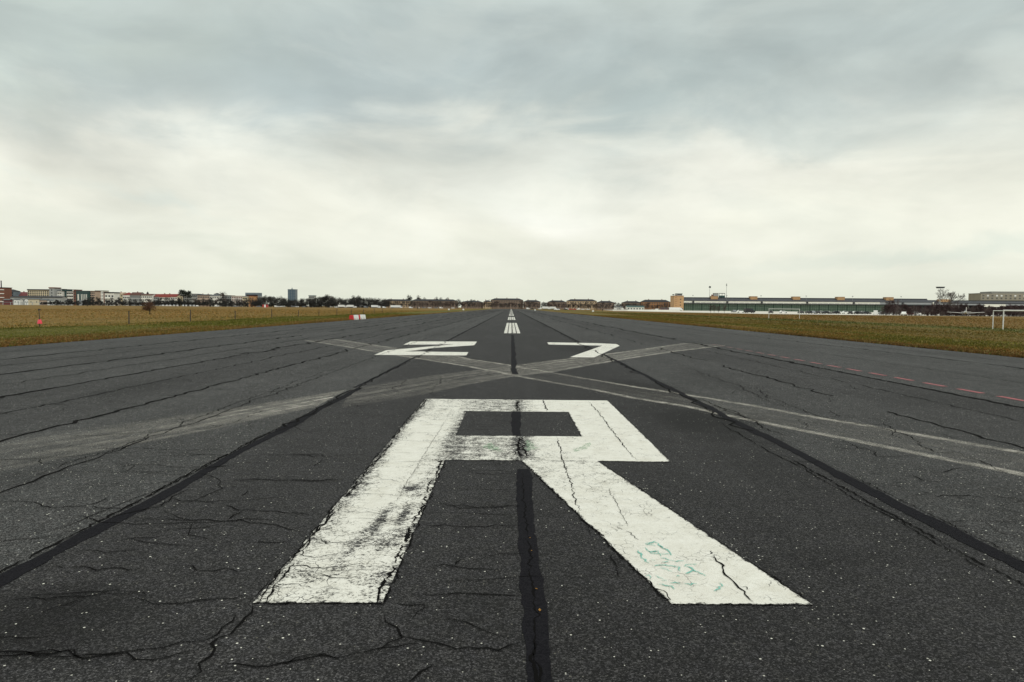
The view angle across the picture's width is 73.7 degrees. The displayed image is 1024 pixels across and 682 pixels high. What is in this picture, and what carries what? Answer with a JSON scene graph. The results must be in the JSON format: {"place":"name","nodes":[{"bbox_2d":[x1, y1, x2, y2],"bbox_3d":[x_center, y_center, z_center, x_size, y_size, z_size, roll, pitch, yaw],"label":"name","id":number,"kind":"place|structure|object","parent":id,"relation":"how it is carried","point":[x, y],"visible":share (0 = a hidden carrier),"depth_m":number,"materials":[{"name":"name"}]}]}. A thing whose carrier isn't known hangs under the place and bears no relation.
{"place":"outdoors","nodes":[
{"label":"outdoors","id":0,"kind":"place"},
{"bbox_2d":[19,291,27,295],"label":"town house","id":1,"kind":"structure","parent":0,"point":[23,293],"depth_m":899.00,"materials":[{"name":"red brick"}]},
{"bbox_2d":[120,292,125,305],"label":"town house","id":2,"kind":"structure","parent":0,"point":[121,294],"depth_m":907.68,"materials":[{"name":"beige brick"}]},
{"bbox_2d":[123,292,130,305],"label":"town house","id":3,"kind":"structure","parent":0,"point":[126,296],"depth_m":902.70,"materials":[{"name":"white concrete"}]},
{"bbox_2d":[130,291,143,305],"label":"town house","id":4,"kind":"structure","parent":0,"point":[135,295],"depth_m":897.91,"materials":[{"name":"grey concrete"}]},
{"bbox_2d":[141,294,155,305],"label":"town house","id":5,"kind":"structure","parent":0,"point":[146,296],"depth_m":897.75,"materials":[{"name":"white concrete"}]},
{"bbox_2d":[154,294,160,305],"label":"town house","id":6,"kind":"structure","parent":0,"point":[156,296],"depth_m":902.81,"materials":[{"name":"red tile"}]},
{"bbox_2d":[159,293,171,305],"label":"town house","id":7,"kind":"structure","parent":0,"point":[164,295],"depth_m":893.09,"materials":[{"name":"red tile"}]},
{"bbox_2d":[170,294,177,305],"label":"town house","id":8,"kind":"structure","parent":0,"point":[173,296],"depth_m":892.82,"materials":[{"name":"red tile"}]},
{"bbox_2d":[197,294,211,305],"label":"town house","id":9,"kind":"structure","parent":0,"point":[205,297],"depth_m":922.78,"materials":[{"name":"stone"}]},
{"bbox_2d":[209,295,221,305],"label":"town house","id":10,"kind":"structure","parent":0,"point":[214,297],"depth_m":912.88,"materials":[{"name":"white concrete"}]},
{"bbox_2d":[80,305,437,308],"bbox_3d":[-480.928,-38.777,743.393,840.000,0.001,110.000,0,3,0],"label":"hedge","id":11,"kind":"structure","parent":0,"point":[205,306],"depth_m":766.65,"materials":[{"name":"plant"}]},
{"bbox_2d":[390,305,401,307],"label":"parked lorry","id":12,"kind":"object","parent":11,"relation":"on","point":[395,306],"visible":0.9,"depth_m":777.60,"materials":[{"name":"white paint"}]},
{"bbox_2d":[288,288,297,300],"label":"office tower","id":13,"kind":"structure","parent":0,"point":[292,294],"depth_m":2294.52,"materials":[{"name":"blue glass"}]},
{"bbox_2d":[384,298,410,307],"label":"barrack house","id":14,"kind":"structure","parent":0,"point":[400,300],"depth_m":983.60,"materials":[{"name":"stone"}]},
{"bbox_2d":[411,298,457,307],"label":"barrack house","id":15,"kind":"structure","parent":0,"point":[420,300],"depth_m":988.61,"materials":[{"name":"stone"}]},
{"bbox_2d":[483,300,490,308],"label":"barrack house","id":16,"kind":"structure","parent":0,"point":[487,301],"depth_m":1003.75,"materials":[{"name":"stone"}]},
{"bbox_2d":[491,298,522,308],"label":"barrack house","id":17,"kind":"structure","parent":0,"point":[510,300],"depth_m":1013.68,"materials":[{"name":"stone"}]},
{"bbox_2d":[0,305,1023,357],"bbox_3d":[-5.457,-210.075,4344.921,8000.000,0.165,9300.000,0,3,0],"label":"ground","id":18,"kind":"structure","parent":0,"point":[91,307],"depth_m":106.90,"materials":[{"name":"green plant"}]},
{"bbox_2d":[0,287,11,304],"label":"apartment block","id":19,"kind":"structure","parent":18,"relation":"on","point":[5,292],"depth_m":867.96,"materials":[{"name":"red brick"}]},
{"bbox_2d":[3,299,12,304],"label":"garden hut","id":20,"kind":"object","parent":18,"relation":"on","point":[6,301],"visible":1,"depth_m":763.21,"materials":[{"name":"glass"}]},
{"bbox_2d":[12,289,20,295],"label":"apartment block","id":21,"kind":"structure","parent":18,"relation":"on","point":[16,293],"depth_m":892.84,"materials":[{"name":"stone"}]},
{"bbox_2d":[13,298,23,304],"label":"garden hut","id":22,"kind":"object","parent":18,"relation":"on","point":[17,300],"visible":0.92,"depth_m":763.18,"materials":[{"name":"white glass"}]},
{"bbox_2d":[10,302,40,304],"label":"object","id":23,"kind":"object","parent":18,"relation":"on","point":[28,302],"visible":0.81,"depth_m":743.09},
{"bbox_2d":[28,298,41,304],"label":"garden hut","id":24,"kind":"object","parent":18,"relation":"on","point":[34,300],"visible":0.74,"depth_m":763.19,"materials":[{"name":"beige glass"}]},
{"bbox_2d":[27,289,48,295],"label":"apartment block","id":25,"kind":"structure","parent":18,"relation":"on","point":[38,292],"depth_m":897.16,"materials":[{"name":"stone"}]},
{"bbox_2d":[10,296,66,304],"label":"storage shed","id":26,"kind":"structure","parent":18,"relation":"on","point":[61,298],"depth_m":797.98,"materials":[{"name":"stone"}]},
{"bbox_2d":[37,309,41,326],"bbox_3d":[-33.852,-1.588,48.915,0.269,1.420,0.269,3,4,45],"label":"marker post","id":27,"kind":"object","parent":18,"relation":"on","point":[39,321],"visible":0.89,"depth_m":48.88,"materials":[{"name":"red plastic"}]},
{"bbox_2d":[48,287,60,295],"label":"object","id":28,"kind":"structure","parent":18,"relation":"on","point":[53,291],"depth_m":892.36,"materials":[{"name":"grey concrete"}]},
{"bbox_2d":[56,291,63,295],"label":"apartment block","id":29,"kind":"structure","parent":18,"relation":"on","point":[60,293],"depth_m":897.33,"materials":[{"name":"stone"}]},
{"bbox_2d":[62,289,72,296],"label":"apartment block","id":30,"kind":"structure","parent":18,"relation":"on","point":[65,291],"depth_m":902.40,"materials":[{"name":"stone"}]},
{"bbox_2d":[66,291,73,301],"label":"apartment block","id":31,"kind":"structure","parent":18,"relation":"on","point":[70,295],"depth_m":902.36,"materials":[{"name":"stone"}]},
{"bbox_2d":[73,289,81,304],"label":"apartment block","id":32,"kind":"structure","parent":18,"relation":"on","point":[74,292],"depth_m":897.43,"materials":[{"name":"white brick"}]},
{"bbox_2d":[76,291,89,304],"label":"apartment block","id":33,"kind":"structure","parent":18,"relation":"on","point":[82,295],"depth_m":897.35,"materials":[{"name":"teal glass"}]},
{"bbox_2d":[90,291,100,303],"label":"apartment block","id":34,"kind":"structure","parent":18,"relation":"on","point":[95,294],"depth_m":903.99,"materials":[{"name":"beige concrete"}]},
{"bbox_2d":[95,290,108,302],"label":"apartment block","id":35,"kind":"structure","parent":18,"relation":"on","point":[102,297],"depth_m":957.43,"materials":[{"name":"white paint"}]},
{"bbox_2d":[104,292,119,305],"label":"apartment block","id":36,"kind":"structure","parent":18,"relation":"on","point":[113,295],"depth_m":877.68,"materials":[{"name":"stone"}]},
{"bbox_2d":[141,300,156,313],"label":"tree","id":37,"kind":"object","parent":18,"relation":"on","point":[148,305],"visible":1,"depth_m":116.56,"materials":[{"name":"brown plant"}]},
{"bbox_2d":[176,298,183,305],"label":"bush","id":38,"kind":"object","parent":18,"relation":"on","point":[180,301],"visible":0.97,"depth_m":747.34,"materials":[{"name":"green plant"}]},
{"bbox_2d":[178,289,186,300],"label":"pine tree","id":39,"kind":"object","parent":18,"relation":"on","point":[183,293],"visible":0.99,"depth_m":875.07,"materials":[{"name":"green plant"}]},
{"bbox_2d":[185,291,192,297],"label":"pine tree","id":40,"kind":"object","parent":18,"relation":"on","point":[189,293],"visible":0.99,"depth_m":877.06,"materials":[{"name":"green plant"}]},
{"bbox_2d":[184,296,195,305],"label":"apartment block","id":41,"kind":"structure","parent":18,"relation":"on","point":[189,298],"depth_m":887.93,"materials":[{"name":"stone"}]},
{"bbox_2d":[218,292,226,300],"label":"bare tree","id":42,"kind":"object","parent":18,"relation":"on","point":[223,297],"visible":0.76,"depth_m":897.72,"materials":[{"name":"black plant"}]},
{"bbox_2d":[223,295,234,306],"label":"apartment block","id":43,"kind":"structure","parent":18,"relation":"on","point":[229,296],"depth_m":927.71,"materials":[{"name":"stone"}]},
{"bbox_2d":[232,296,242,306],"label":"apartment block","id":44,"kind":"structure","parent":18,"relation":"on","point":[236,297],"depth_m":912.85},
{"bbox_2d":[245,293,261,300],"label":"apartment block","id":45,"kind":"structure","parent":18,"relation":"on","point":[254,294],"depth_m":927.45,"materials":[{"name":"grey glass"}]},
{"bbox_2d":[249,296,257,306],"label":"apartment block","id":46,"kind":"structure","parent":18,"relation":"on","point":[252,297],"depth_m":912.98,"materials":[{"name":"red brick"}]},
{"bbox_2d":[268,297,276,306],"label":"bare tree","id":47,"kind":"object","parent":18,"relation":"on","point":[269,299],"visible":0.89,"depth_m":883.02,"materials":[{"name":"black plant"}]},
{"bbox_2d":[310,301,318,306],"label":"bush","id":48,"kind":"object","parent":18,"relation":"on","point":[312,303],"visible":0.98,"depth_m":807.82,"materials":[{"name":"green plant"}]},
{"bbox_2d":[324,301,333,307],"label":"bush","id":49,"kind":"object","parent":18,"relation":"on","point":[327,304],"visible":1,"depth_m":804.75,"materials":[{"name":"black plant"}]},
{"bbox_2d":[462,300,482,308],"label":"barrack house","id":50,"kind":"structure","parent":18,"relation":"on","point":[471,306],"depth_m":1008.70,"materials":[{"name":"stone"}]},
{"bbox_2d":[0,309,1023,681],"bbox_3d":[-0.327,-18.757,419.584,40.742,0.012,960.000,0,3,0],"label":"runway","id":51,"kind":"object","parent":18,"relation":"on","point":[364,501],"visible":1,"depth_m":5.85,"materials":[{"name":"grey asphalt"}]},
{"bbox_2d":[349,315,358,319],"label":"barrier block","id":52,"kind":"object","parent":51,"relation":"on","point":[355,317],"depth_m":86.10,"materials":[{"name":"white paint"}]},
{"bbox_2d":[566,298,596,309],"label":"barrack house","id":53,"kind":"structure","parent":18,"relation":"on","point":[581,301],"depth_m":1008.84,"materials":[{"name":"stone"}]},
{"bbox_2d":[647,311,994,315],"bbox_3d":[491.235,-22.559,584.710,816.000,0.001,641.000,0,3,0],"label":"apron","id":54,"kind":"object","parent":18,"relation":"on","point":[765,312],"visible":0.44,"depth_m":369.97,"materials":[{"name":"concrete"}]},
{"bbox_2d":[613,309,679,310],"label":"boundary wall","id":55,"kind":"structure","parent":54,"relation":"on","point":[640,310],"depth_m":499.62,"materials":[{"name":"white concrete"}]},
{"bbox_2d":[669,307,682,310],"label":"parked lorry","id":56,"kind":"object","parent":54,"relation":"on","point":[675,308],"visible":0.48,"depth_m":638.22,"materials":[{"name":"white paint"}]},
{"bbox_2d":[744,308,754,312],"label":"parked van","id":57,"kind":"object","parent":54,"relation":"on","point":[747,310],"visible":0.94,"depth_m":343.81,"materials":[{"name":"black paint"}]},
{"bbox_2d":[684,295,933,311],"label":"hangar","id":58,"kind":"structure","parent":54,"relation":"on","point":[795,303],"depth_m":832.52,"materials":[{"name":"grey metal"}]},
{"bbox_2d":[684,304,692,310],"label":"door panel","id":59,"kind":"structure","parent":58,"relation":"in","point":[688,307],"depth_m":847.79,"materials":[{"name":"green glass"}]},
{"bbox_2d":[693,304,700,310],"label":"door panel","id":60,"kind":"structure","parent":58,"relation":"in","point":[696,307],"depth_m":846.34,"materials":[{"name":"green glass"}]},
{"bbox_2d":[702,304,709,310],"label":"door panel","id":61,"kind":"structure","parent":58,"relation":"in","point":[705,307],"depth_m":844.90,"materials":[{"name":"green glass"}]},
{"bbox_2d":[711,304,718,310],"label":"door panel","id":62,"kind":"structure","parent":58,"relation":"in","point":[717,305],"depth_m":843.46,"materials":[{"name":"green glass"}]},
{"bbox_2d":[720,304,727,310],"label":"door panel","id":63,"kind":"structure","parent":58,"relation":"in","point":[721,305],"depth_m":842.02,"materials":[{"name":"green glass"}]},
{"bbox_2d":[729,304,736,310],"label":"door panel","id":64,"kind":"structure","parent":58,"relation":"in","point":[731,306],"depth_m":840.78,"materials":[{"name":"green glass"}]},
{"bbox_2d":[738,304,745,310],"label":"door panel","id":65,"kind":"structure","parent":58,"relation":"in","point":[740,306],"depth_m":839.35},
{"bbox_2d":[747,304,754,310],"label":"door panel","id":66,"kind":"structure","parent":58,"relation":"in","point":[748,305],"depth_m":837.71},
{"bbox_2d":[756,304,763,310],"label":"door panel","id":67,"kind":"structure","parent":58,"relation":"in","point":[759,307],"depth_m":836.48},
{"bbox_2d":[685,302,847,303],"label":"clerestory window","id":68,"kind":"structure","parent":58,"relation":"in","point":[685,302],"depth_m":826.23,"materials":[{"name":"green glass"}]},
{"bbox_2d":[765,304,772,310],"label":"door panel","id":69,"kind":"structure","parent":58,"relation":"in","point":[768,307],"depth_m":835.26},
{"bbox_2d":[774,304,781,310],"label":"door panel","id":70,"kind":"structure","parent":58,"relation":"in","point":[777,307],"depth_m":833.83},
{"bbox_2d":[783,305,790,310],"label":"door panel","id":71,"kind":"structure","parent":58,"relation":"in","point":[785,307],"depth_m":832.41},
{"bbox_2d":[792,305,799,311],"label":"door panel","id":72,"kind":"structure","parent":58,"relation":"in","point":[795,308],"depth_m":831.19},
{"bbox_2d":[801,305,809,311],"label":"door panel","id":73,"kind":"structure","parent":58,"relation":"in","point":[804,308],"depth_m":829.77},
{"bbox_2d":[810,305,818,310],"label":"door panel","id":74,"kind":"structure","parent":58,"relation":"in","point":[812,307],"depth_m":828.15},
{"bbox_2d":[819,305,827,310],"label":"door panel","id":75,"kind":"structure","parent":58,"relation":"in","point":[822,307],"depth_m":826.74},
{"bbox_2d":[829,305,836,311],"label":"door panel","id":76,"kind":"structure","parent":58,"relation":"in","point":[832,308],"depth_m":825.53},
{"bbox_2d":[838,305,846,311],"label":"door panel","id":77,"kind":"structure","parent":58,"relation":"in","point":[841,308],"depth_m":824.12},
{"bbox_2d":[847,305,855,311],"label":"door panel","id":78,"kind":"structure","parent":58,"relation":"in","point":[852,308],"depth_m":822.71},
{"bbox_2d":[857,305,864,310],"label":"door panel","id":79,"kind":"structure","parent":58,"relation":"in","point":[859,307],"depth_m":821.31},
{"bbox_2d":[866,305,874,311],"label":"door panel","id":80,"kind":"structure","parent":58,"relation":"in","point":[870,308],"depth_m":819.90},
{"bbox_2d":[875,305,883,311],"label":"door panel","id":81,"kind":"structure","parent":58,"relation":"in","point":[878,307],"depth_m":818.50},
{"bbox_2d":[953,307,982,315],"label":"light aircraft","id":82,"kind":"object","parent":54,"relation":"on","point":[965,311],"visible":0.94,"depth_m":249.25,"materials":[{"name":"white paint"}]},
{"bbox_2d":[882,305,891,314],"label":"shrub","id":83,"kind":"object","parent":18,"relation":"on","point":[887,307],"visible":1,"depth_m":268.55,"materials":[{"name":"black plant"}]},
{"bbox_2d":[894,308,901,314],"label":"shrub","id":84,"kind":"object","parent":18,"relation":"on","point":[898,310],"visible":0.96,"depth_m":267.23,"materials":[{"name":"brown plant"}]},
{"bbox_2d":[903,305,912,315],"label":"shrub","id":85,"kind":"object","parent":18,"relation":"on","point":[906,307],"visible":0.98,"depth_m":262.38,"materials":[{"name":"brown plant"}]},
{"bbox_2d":[911,305,919,315],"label":"shrub","id":86,"kind":"object","parent":18,"relation":"on","point":[915,312],"visible":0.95,"depth_m":264.62,"materials":[{"name":"brown plant"}]},
{"bbox_2d":[932,304,940,315],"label":"shrub","id":87,"kind":"object","parent":18,"relation":"on","point":[935,308],"visible":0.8,"depth_m":268.60,"materials":[{"name":"brown plant"}]},
{"bbox_2d":[938,304,946,314],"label":"shrub","id":88,"kind":"object","parent":18,"relation":"on","point":[943,306],"visible":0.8,"depth_m":264.87,"materials":[{"name":"brown plant"}]},
{"bbox_2d":[945,304,954,312],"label":"shrub","id":89,"kind":"object","parent":18,"relation":"on","point":[949,307],"visible":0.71,"depth_m":266.90,"materials":[{"name":"brown plant"}]},
{"bbox_2d":[937,289,965,315],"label":"bare tree","id":90,"kind":"object","parent":18,"relation":"on","point":[948,295],"visible":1,"depth_m":273.36,"materials":[{"name":"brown plant"}]},
{"bbox_2d":[958,303,968,313],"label":"shrub","id":91,"kind":"object","parent":18,"relation":"on","point":[962,307],"visible":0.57,"depth_m":269.41,"materials":[{"name":"brown plant"}]},
{"bbox_2d":[976,304,984,315],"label":"shrub","id":92,"kind":"object","parent":18,"relation":"on","point":[980,306],"visible":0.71,"depth_m":265.29,"materials":[{"name":"brown plant"}]},
{"bbox_2d":[992,310,1023,328],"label":"football goal","id":93,"kind":"object","parent":18,"relation":"on","point":[1003,316],"visible":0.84,"depth_m":66.62,"materials":[{"name":"white metal"}]},
{"bbox_2d":[1005,305,1014,313],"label":"shrub","id":94,"kind":"object","parent":18,"relation":"on","point":[1007,307],"visible":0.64,"depth_m":262.91,"materials":[{"name":"brown plant"}]},
{"bbox_2d":[0,0,1023,306],"label":"sky","id":95,"kind":"structure","parent":0,"point":[618,151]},
{"bbox_2d":[523,299,540,308],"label":"barrack house","id":96,"kind":"structure","parent":0,"point":[535,301],"depth_m":998.82,"materials":[{"name":"stone"}]},
{"bbox_2d":[547,300,566,308],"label":"barrack house","id":97,"kind":"structure","parent":0,"point":[557,302],"depth_m":998.76,"materials":[{"name":"stone"}]},
{"bbox_2d":[597,300,613,309],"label":"barrack house","id":98,"kind":"structure","parent":0,"point":[606,302],"depth_m":1003.89,"materials":[{"name":"stone"}]},
{"bbox_2d":[621,300,640,308],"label":"barrack house","id":99,"kind":"structure","parent":0,"point":[635,302],"depth_m":988.82,"materials":[{"name":"stone"}]},
{"bbox_2d":[625,306,643,308],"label":"storage shed","id":100,"kind":"structure","parent":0,"point":[634,307],"depth_m":639.41,"materials":[{"name":"white metal"}]},
{"bbox_2d":[641,299,669,309],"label":"barrack house","id":101,"kind":"structure","parent":0,"point":[655,302],"depth_m":984.01,"materials":[{"name":"stone"}]},
{"bbox_2d":[670,293,683,310],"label":"control tower","id":102,"kind":"structure","parent":0,"point":[677,300],"depth_m":769.17,"materials":[{"name":"stone"}]},
{"bbox_2d":[929,299,1023,312],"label":"terminal wing","id":103,"kind":"structure","parent":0,"point":[995,304],"depth_m":807.41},
{"bbox_2d":[968,291,1023,300],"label":"terminal building","id":104,"kind":"structure","parent":0,"point":[1002,296],"depth_m":877.02,"materials":[{"name":"grey stone"}]}
]}

